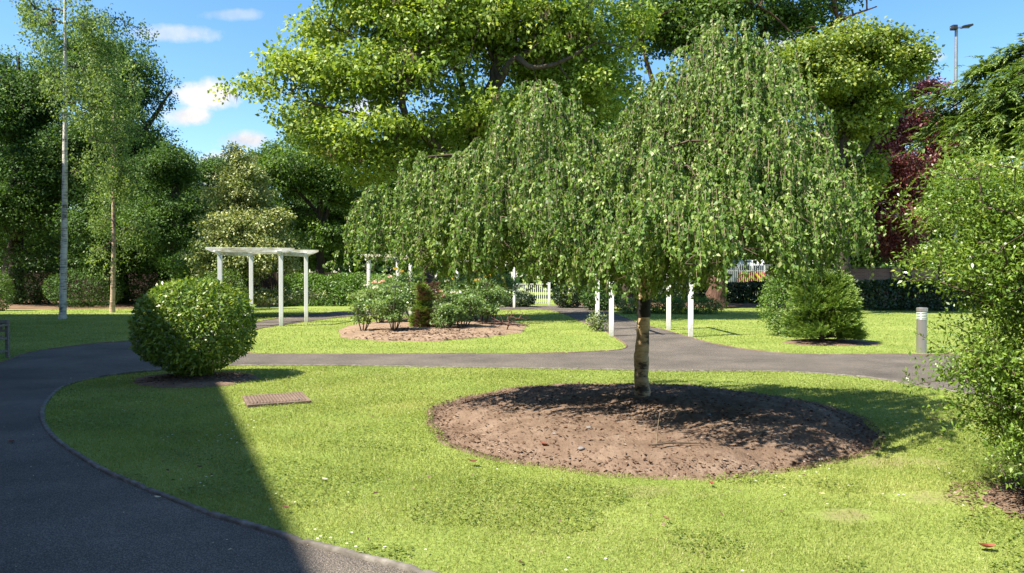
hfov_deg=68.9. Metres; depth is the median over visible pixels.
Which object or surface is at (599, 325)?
path plant
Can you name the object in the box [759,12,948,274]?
maple tree
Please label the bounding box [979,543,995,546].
fallen leaf
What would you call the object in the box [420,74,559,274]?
background tree
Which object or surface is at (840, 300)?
dwarf conifer
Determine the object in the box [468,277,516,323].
rose bush
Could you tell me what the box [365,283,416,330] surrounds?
rose bush
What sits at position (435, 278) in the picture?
rose bush
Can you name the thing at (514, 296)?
pergola
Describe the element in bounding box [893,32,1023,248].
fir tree
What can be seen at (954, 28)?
floodlight column
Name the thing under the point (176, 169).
woodland tree
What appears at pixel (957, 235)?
background tree
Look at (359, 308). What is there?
rose bush
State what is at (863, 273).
brick wall
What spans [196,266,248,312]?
bush
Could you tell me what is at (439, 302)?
rose bush
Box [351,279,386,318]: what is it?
rose bush
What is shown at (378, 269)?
undergrowth
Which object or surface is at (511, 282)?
rose bush
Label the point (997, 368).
leafy shrub
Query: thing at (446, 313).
rose bush
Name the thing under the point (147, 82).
woodland tree
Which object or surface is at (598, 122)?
background tree
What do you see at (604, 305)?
bush
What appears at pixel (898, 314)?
grass
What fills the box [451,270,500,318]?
rose bush
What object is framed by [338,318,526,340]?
rose bed
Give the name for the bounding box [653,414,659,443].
seedling stem
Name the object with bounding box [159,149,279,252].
background tree
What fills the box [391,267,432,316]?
rose bush
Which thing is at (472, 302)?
rose bush
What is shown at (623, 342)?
kerb
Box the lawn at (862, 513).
[0,277,1023,572]
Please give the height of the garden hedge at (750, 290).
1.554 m
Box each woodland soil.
[1,300,333,308]
[555,302,949,307]
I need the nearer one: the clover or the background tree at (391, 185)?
the clover
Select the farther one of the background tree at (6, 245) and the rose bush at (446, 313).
the background tree at (6, 245)
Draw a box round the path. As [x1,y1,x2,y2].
[0,305,1007,572]
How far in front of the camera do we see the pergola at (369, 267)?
30.44 m
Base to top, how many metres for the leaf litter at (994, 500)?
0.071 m
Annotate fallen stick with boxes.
[651,442,698,445]
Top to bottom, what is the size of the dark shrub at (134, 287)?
2.915 m
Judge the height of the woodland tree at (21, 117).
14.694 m
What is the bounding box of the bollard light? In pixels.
[916,307,927,353]
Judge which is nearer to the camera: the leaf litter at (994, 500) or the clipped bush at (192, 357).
the leaf litter at (994, 500)
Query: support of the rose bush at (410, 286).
on the rose bed at (481, 327)
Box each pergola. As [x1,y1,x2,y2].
[205,247,318,325]
[361,254,437,314]
[456,259,515,307]
[595,274,693,336]
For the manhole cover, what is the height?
0.057 m
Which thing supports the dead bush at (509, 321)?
on the rose bed at (481, 327)
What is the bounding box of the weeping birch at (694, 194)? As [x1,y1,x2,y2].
[322,7,885,396]
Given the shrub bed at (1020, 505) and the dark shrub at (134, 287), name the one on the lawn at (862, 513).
the shrub bed at (1020, 505)
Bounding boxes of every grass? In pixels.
[0,308,1022,361]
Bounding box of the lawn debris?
[83,366,976,570]
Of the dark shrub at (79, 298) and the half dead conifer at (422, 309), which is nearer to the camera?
the half dead conifer at (422, 309)
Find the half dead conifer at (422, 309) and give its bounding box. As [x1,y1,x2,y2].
[407,281,441,326]
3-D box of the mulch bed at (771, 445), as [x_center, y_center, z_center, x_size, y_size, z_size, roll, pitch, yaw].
[1.497,1.398,8.411,5.136,0.264,5.286,0,1,0]
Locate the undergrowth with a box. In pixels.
[0,190,1016,291]
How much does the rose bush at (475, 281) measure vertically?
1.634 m
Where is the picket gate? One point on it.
(543, 302)
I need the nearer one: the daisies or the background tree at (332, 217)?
the daisies
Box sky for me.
[0,0,1023,276]
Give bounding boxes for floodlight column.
[950,24,973,299]
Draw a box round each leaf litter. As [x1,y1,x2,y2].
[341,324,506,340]
[944,476,1023,518]
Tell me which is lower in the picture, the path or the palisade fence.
the path
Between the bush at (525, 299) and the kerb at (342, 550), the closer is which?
the kerb at (342, 550)
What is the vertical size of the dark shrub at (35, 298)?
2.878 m
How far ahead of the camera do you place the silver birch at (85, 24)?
27.49 m
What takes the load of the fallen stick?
on the mulch bed at (771, 445)
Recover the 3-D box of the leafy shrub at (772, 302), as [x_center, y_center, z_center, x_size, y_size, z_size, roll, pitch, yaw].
[7.202,0.475,19.763,1.634,2.213,1.438,0,1,0]
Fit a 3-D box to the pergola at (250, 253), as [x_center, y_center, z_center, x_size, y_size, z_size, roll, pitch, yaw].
[-8.049,0.026,24.353,2.876,2.515,2.982,0,1,0]
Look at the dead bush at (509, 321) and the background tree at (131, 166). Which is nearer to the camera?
the dead bush at (509, 321)
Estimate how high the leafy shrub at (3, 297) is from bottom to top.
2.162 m
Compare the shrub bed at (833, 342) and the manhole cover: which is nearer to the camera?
the manhole cover
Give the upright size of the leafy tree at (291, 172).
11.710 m
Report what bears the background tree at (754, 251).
on the lawn at (862, 513)
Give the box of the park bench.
[0,320,9,357]
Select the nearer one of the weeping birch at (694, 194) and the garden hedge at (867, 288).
the weeping birch at (694, 194)
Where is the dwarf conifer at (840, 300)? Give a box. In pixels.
[777,268,869,340]
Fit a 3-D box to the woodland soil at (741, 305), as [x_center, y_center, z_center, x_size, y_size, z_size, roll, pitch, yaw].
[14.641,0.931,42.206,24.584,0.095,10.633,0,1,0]
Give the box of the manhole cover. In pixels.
[242,392,310,407]
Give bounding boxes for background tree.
[0,131,87,271]
[69,116,198,282]
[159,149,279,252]
[287,192,362,271]
[363,144,451,271]
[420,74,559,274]
[499,45,630,294]
[740,192,806,281]
[809,188,899,266]
[896,157,959,268]
[921,163,1022,268]
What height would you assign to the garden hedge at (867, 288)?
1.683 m
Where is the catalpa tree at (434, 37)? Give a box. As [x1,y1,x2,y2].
[207,0,674,311]
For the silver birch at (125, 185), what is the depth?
32.35 m
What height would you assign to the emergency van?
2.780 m
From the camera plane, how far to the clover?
5.72 m
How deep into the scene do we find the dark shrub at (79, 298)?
37.15 m
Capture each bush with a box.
[127,275,259,376]
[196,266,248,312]
[346,280,402,322]
[346,297,378,330]
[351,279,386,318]
[365,275,416,308]
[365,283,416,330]
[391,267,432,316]
[407,276,440,305]
[429,301,469,327]
[431,276,466,308]
[435,290,459,324]
[437,278,476,320]
[444,291,486,326]
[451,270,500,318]
[458,276,506,320]
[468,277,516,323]
[475,310,540,329]
[489,273,521,319]
[501,290,537,306]
[551,280,584,307]
[577,283,620,310]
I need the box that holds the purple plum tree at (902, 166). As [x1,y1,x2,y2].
[848,75,1008,305]
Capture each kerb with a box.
[0,310,366,362]
[40,364,1023,572]
[247,309,626,353]
[650,326,953,354]
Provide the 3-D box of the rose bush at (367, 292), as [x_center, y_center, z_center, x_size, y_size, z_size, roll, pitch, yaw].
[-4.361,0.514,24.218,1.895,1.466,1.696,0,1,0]
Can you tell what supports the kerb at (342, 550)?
on the lawn at (862, 513)
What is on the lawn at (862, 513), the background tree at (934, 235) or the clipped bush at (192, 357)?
the background tree at (934, 235)
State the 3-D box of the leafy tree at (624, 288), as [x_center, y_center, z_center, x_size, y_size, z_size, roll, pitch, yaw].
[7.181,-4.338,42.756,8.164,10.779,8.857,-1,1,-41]
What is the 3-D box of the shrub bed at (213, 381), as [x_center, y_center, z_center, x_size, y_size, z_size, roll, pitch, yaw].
[-4.867,1.399,11.450,1.966,0.059,1.715,0,1,0]
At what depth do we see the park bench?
14.51 m
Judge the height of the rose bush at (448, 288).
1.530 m
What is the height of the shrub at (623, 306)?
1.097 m
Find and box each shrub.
[0,259,70,304]
[0,268,17,310]
[41,265,128,306]
[99,259,188,303]
[158,269,223,302]
[178,140,327,312]
[615,294,637,313]
[635,293,684,313]
[671,292,726,314]
[753,269,792,336]
[861,130,1023,490]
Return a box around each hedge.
[0,270,340,299]
[277,271,453,306]
[590,280,791,302]
[828,277,1023,311]
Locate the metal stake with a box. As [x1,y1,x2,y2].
[391,286,399,330]
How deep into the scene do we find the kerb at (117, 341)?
17.09 m
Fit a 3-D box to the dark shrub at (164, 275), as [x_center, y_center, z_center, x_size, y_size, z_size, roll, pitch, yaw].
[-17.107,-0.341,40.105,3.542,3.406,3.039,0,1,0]
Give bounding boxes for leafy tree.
[228,102,390,301]
[596,116,631,301]
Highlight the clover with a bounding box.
[42,365,1023,572]
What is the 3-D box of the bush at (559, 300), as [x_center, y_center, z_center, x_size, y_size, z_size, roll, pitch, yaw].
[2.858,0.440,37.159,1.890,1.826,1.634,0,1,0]
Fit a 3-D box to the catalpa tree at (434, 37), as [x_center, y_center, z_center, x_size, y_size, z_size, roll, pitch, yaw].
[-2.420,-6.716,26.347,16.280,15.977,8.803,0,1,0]
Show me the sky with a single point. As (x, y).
(202, 41)
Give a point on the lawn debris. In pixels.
(374, 492)
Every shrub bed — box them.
[130,372,260,387]
[783,339,880,345]
[982,480,1023,518]
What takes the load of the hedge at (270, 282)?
on the lawn at (862, 513)
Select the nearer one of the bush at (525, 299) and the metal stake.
the metal stake
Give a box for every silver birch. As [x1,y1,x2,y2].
[9,0,159,318]
[83,51,161,311]
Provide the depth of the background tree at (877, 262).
45.60 m
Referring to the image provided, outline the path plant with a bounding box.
[583,309,608,331]
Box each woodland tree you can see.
[0,33,109,303]
[15,27,193,303]
[102,133,218,304]
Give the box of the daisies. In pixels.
[73,371,994,570]
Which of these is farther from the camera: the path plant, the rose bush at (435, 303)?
the rose bush at (435, 303)
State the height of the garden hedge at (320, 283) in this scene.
1.979 m
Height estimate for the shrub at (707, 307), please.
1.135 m
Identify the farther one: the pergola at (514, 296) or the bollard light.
the pergola at (514, 296)
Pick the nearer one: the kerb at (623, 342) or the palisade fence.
the kerb at (623, 342)
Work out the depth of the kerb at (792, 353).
15.76 m
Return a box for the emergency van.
[726,260,764,291]
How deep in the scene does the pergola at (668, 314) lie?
19.60 m
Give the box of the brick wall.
[821,267,1006,302]
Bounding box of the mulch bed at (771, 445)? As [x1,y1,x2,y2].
[427,383,885,480]
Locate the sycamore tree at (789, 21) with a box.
[594,0,908,308]
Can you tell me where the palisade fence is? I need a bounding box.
[728,264,767,292]
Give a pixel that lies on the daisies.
(514, 467)
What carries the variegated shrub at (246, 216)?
on the lawn at (862, 513)
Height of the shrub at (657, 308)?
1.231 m
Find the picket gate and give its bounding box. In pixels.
[498,282,549,304]

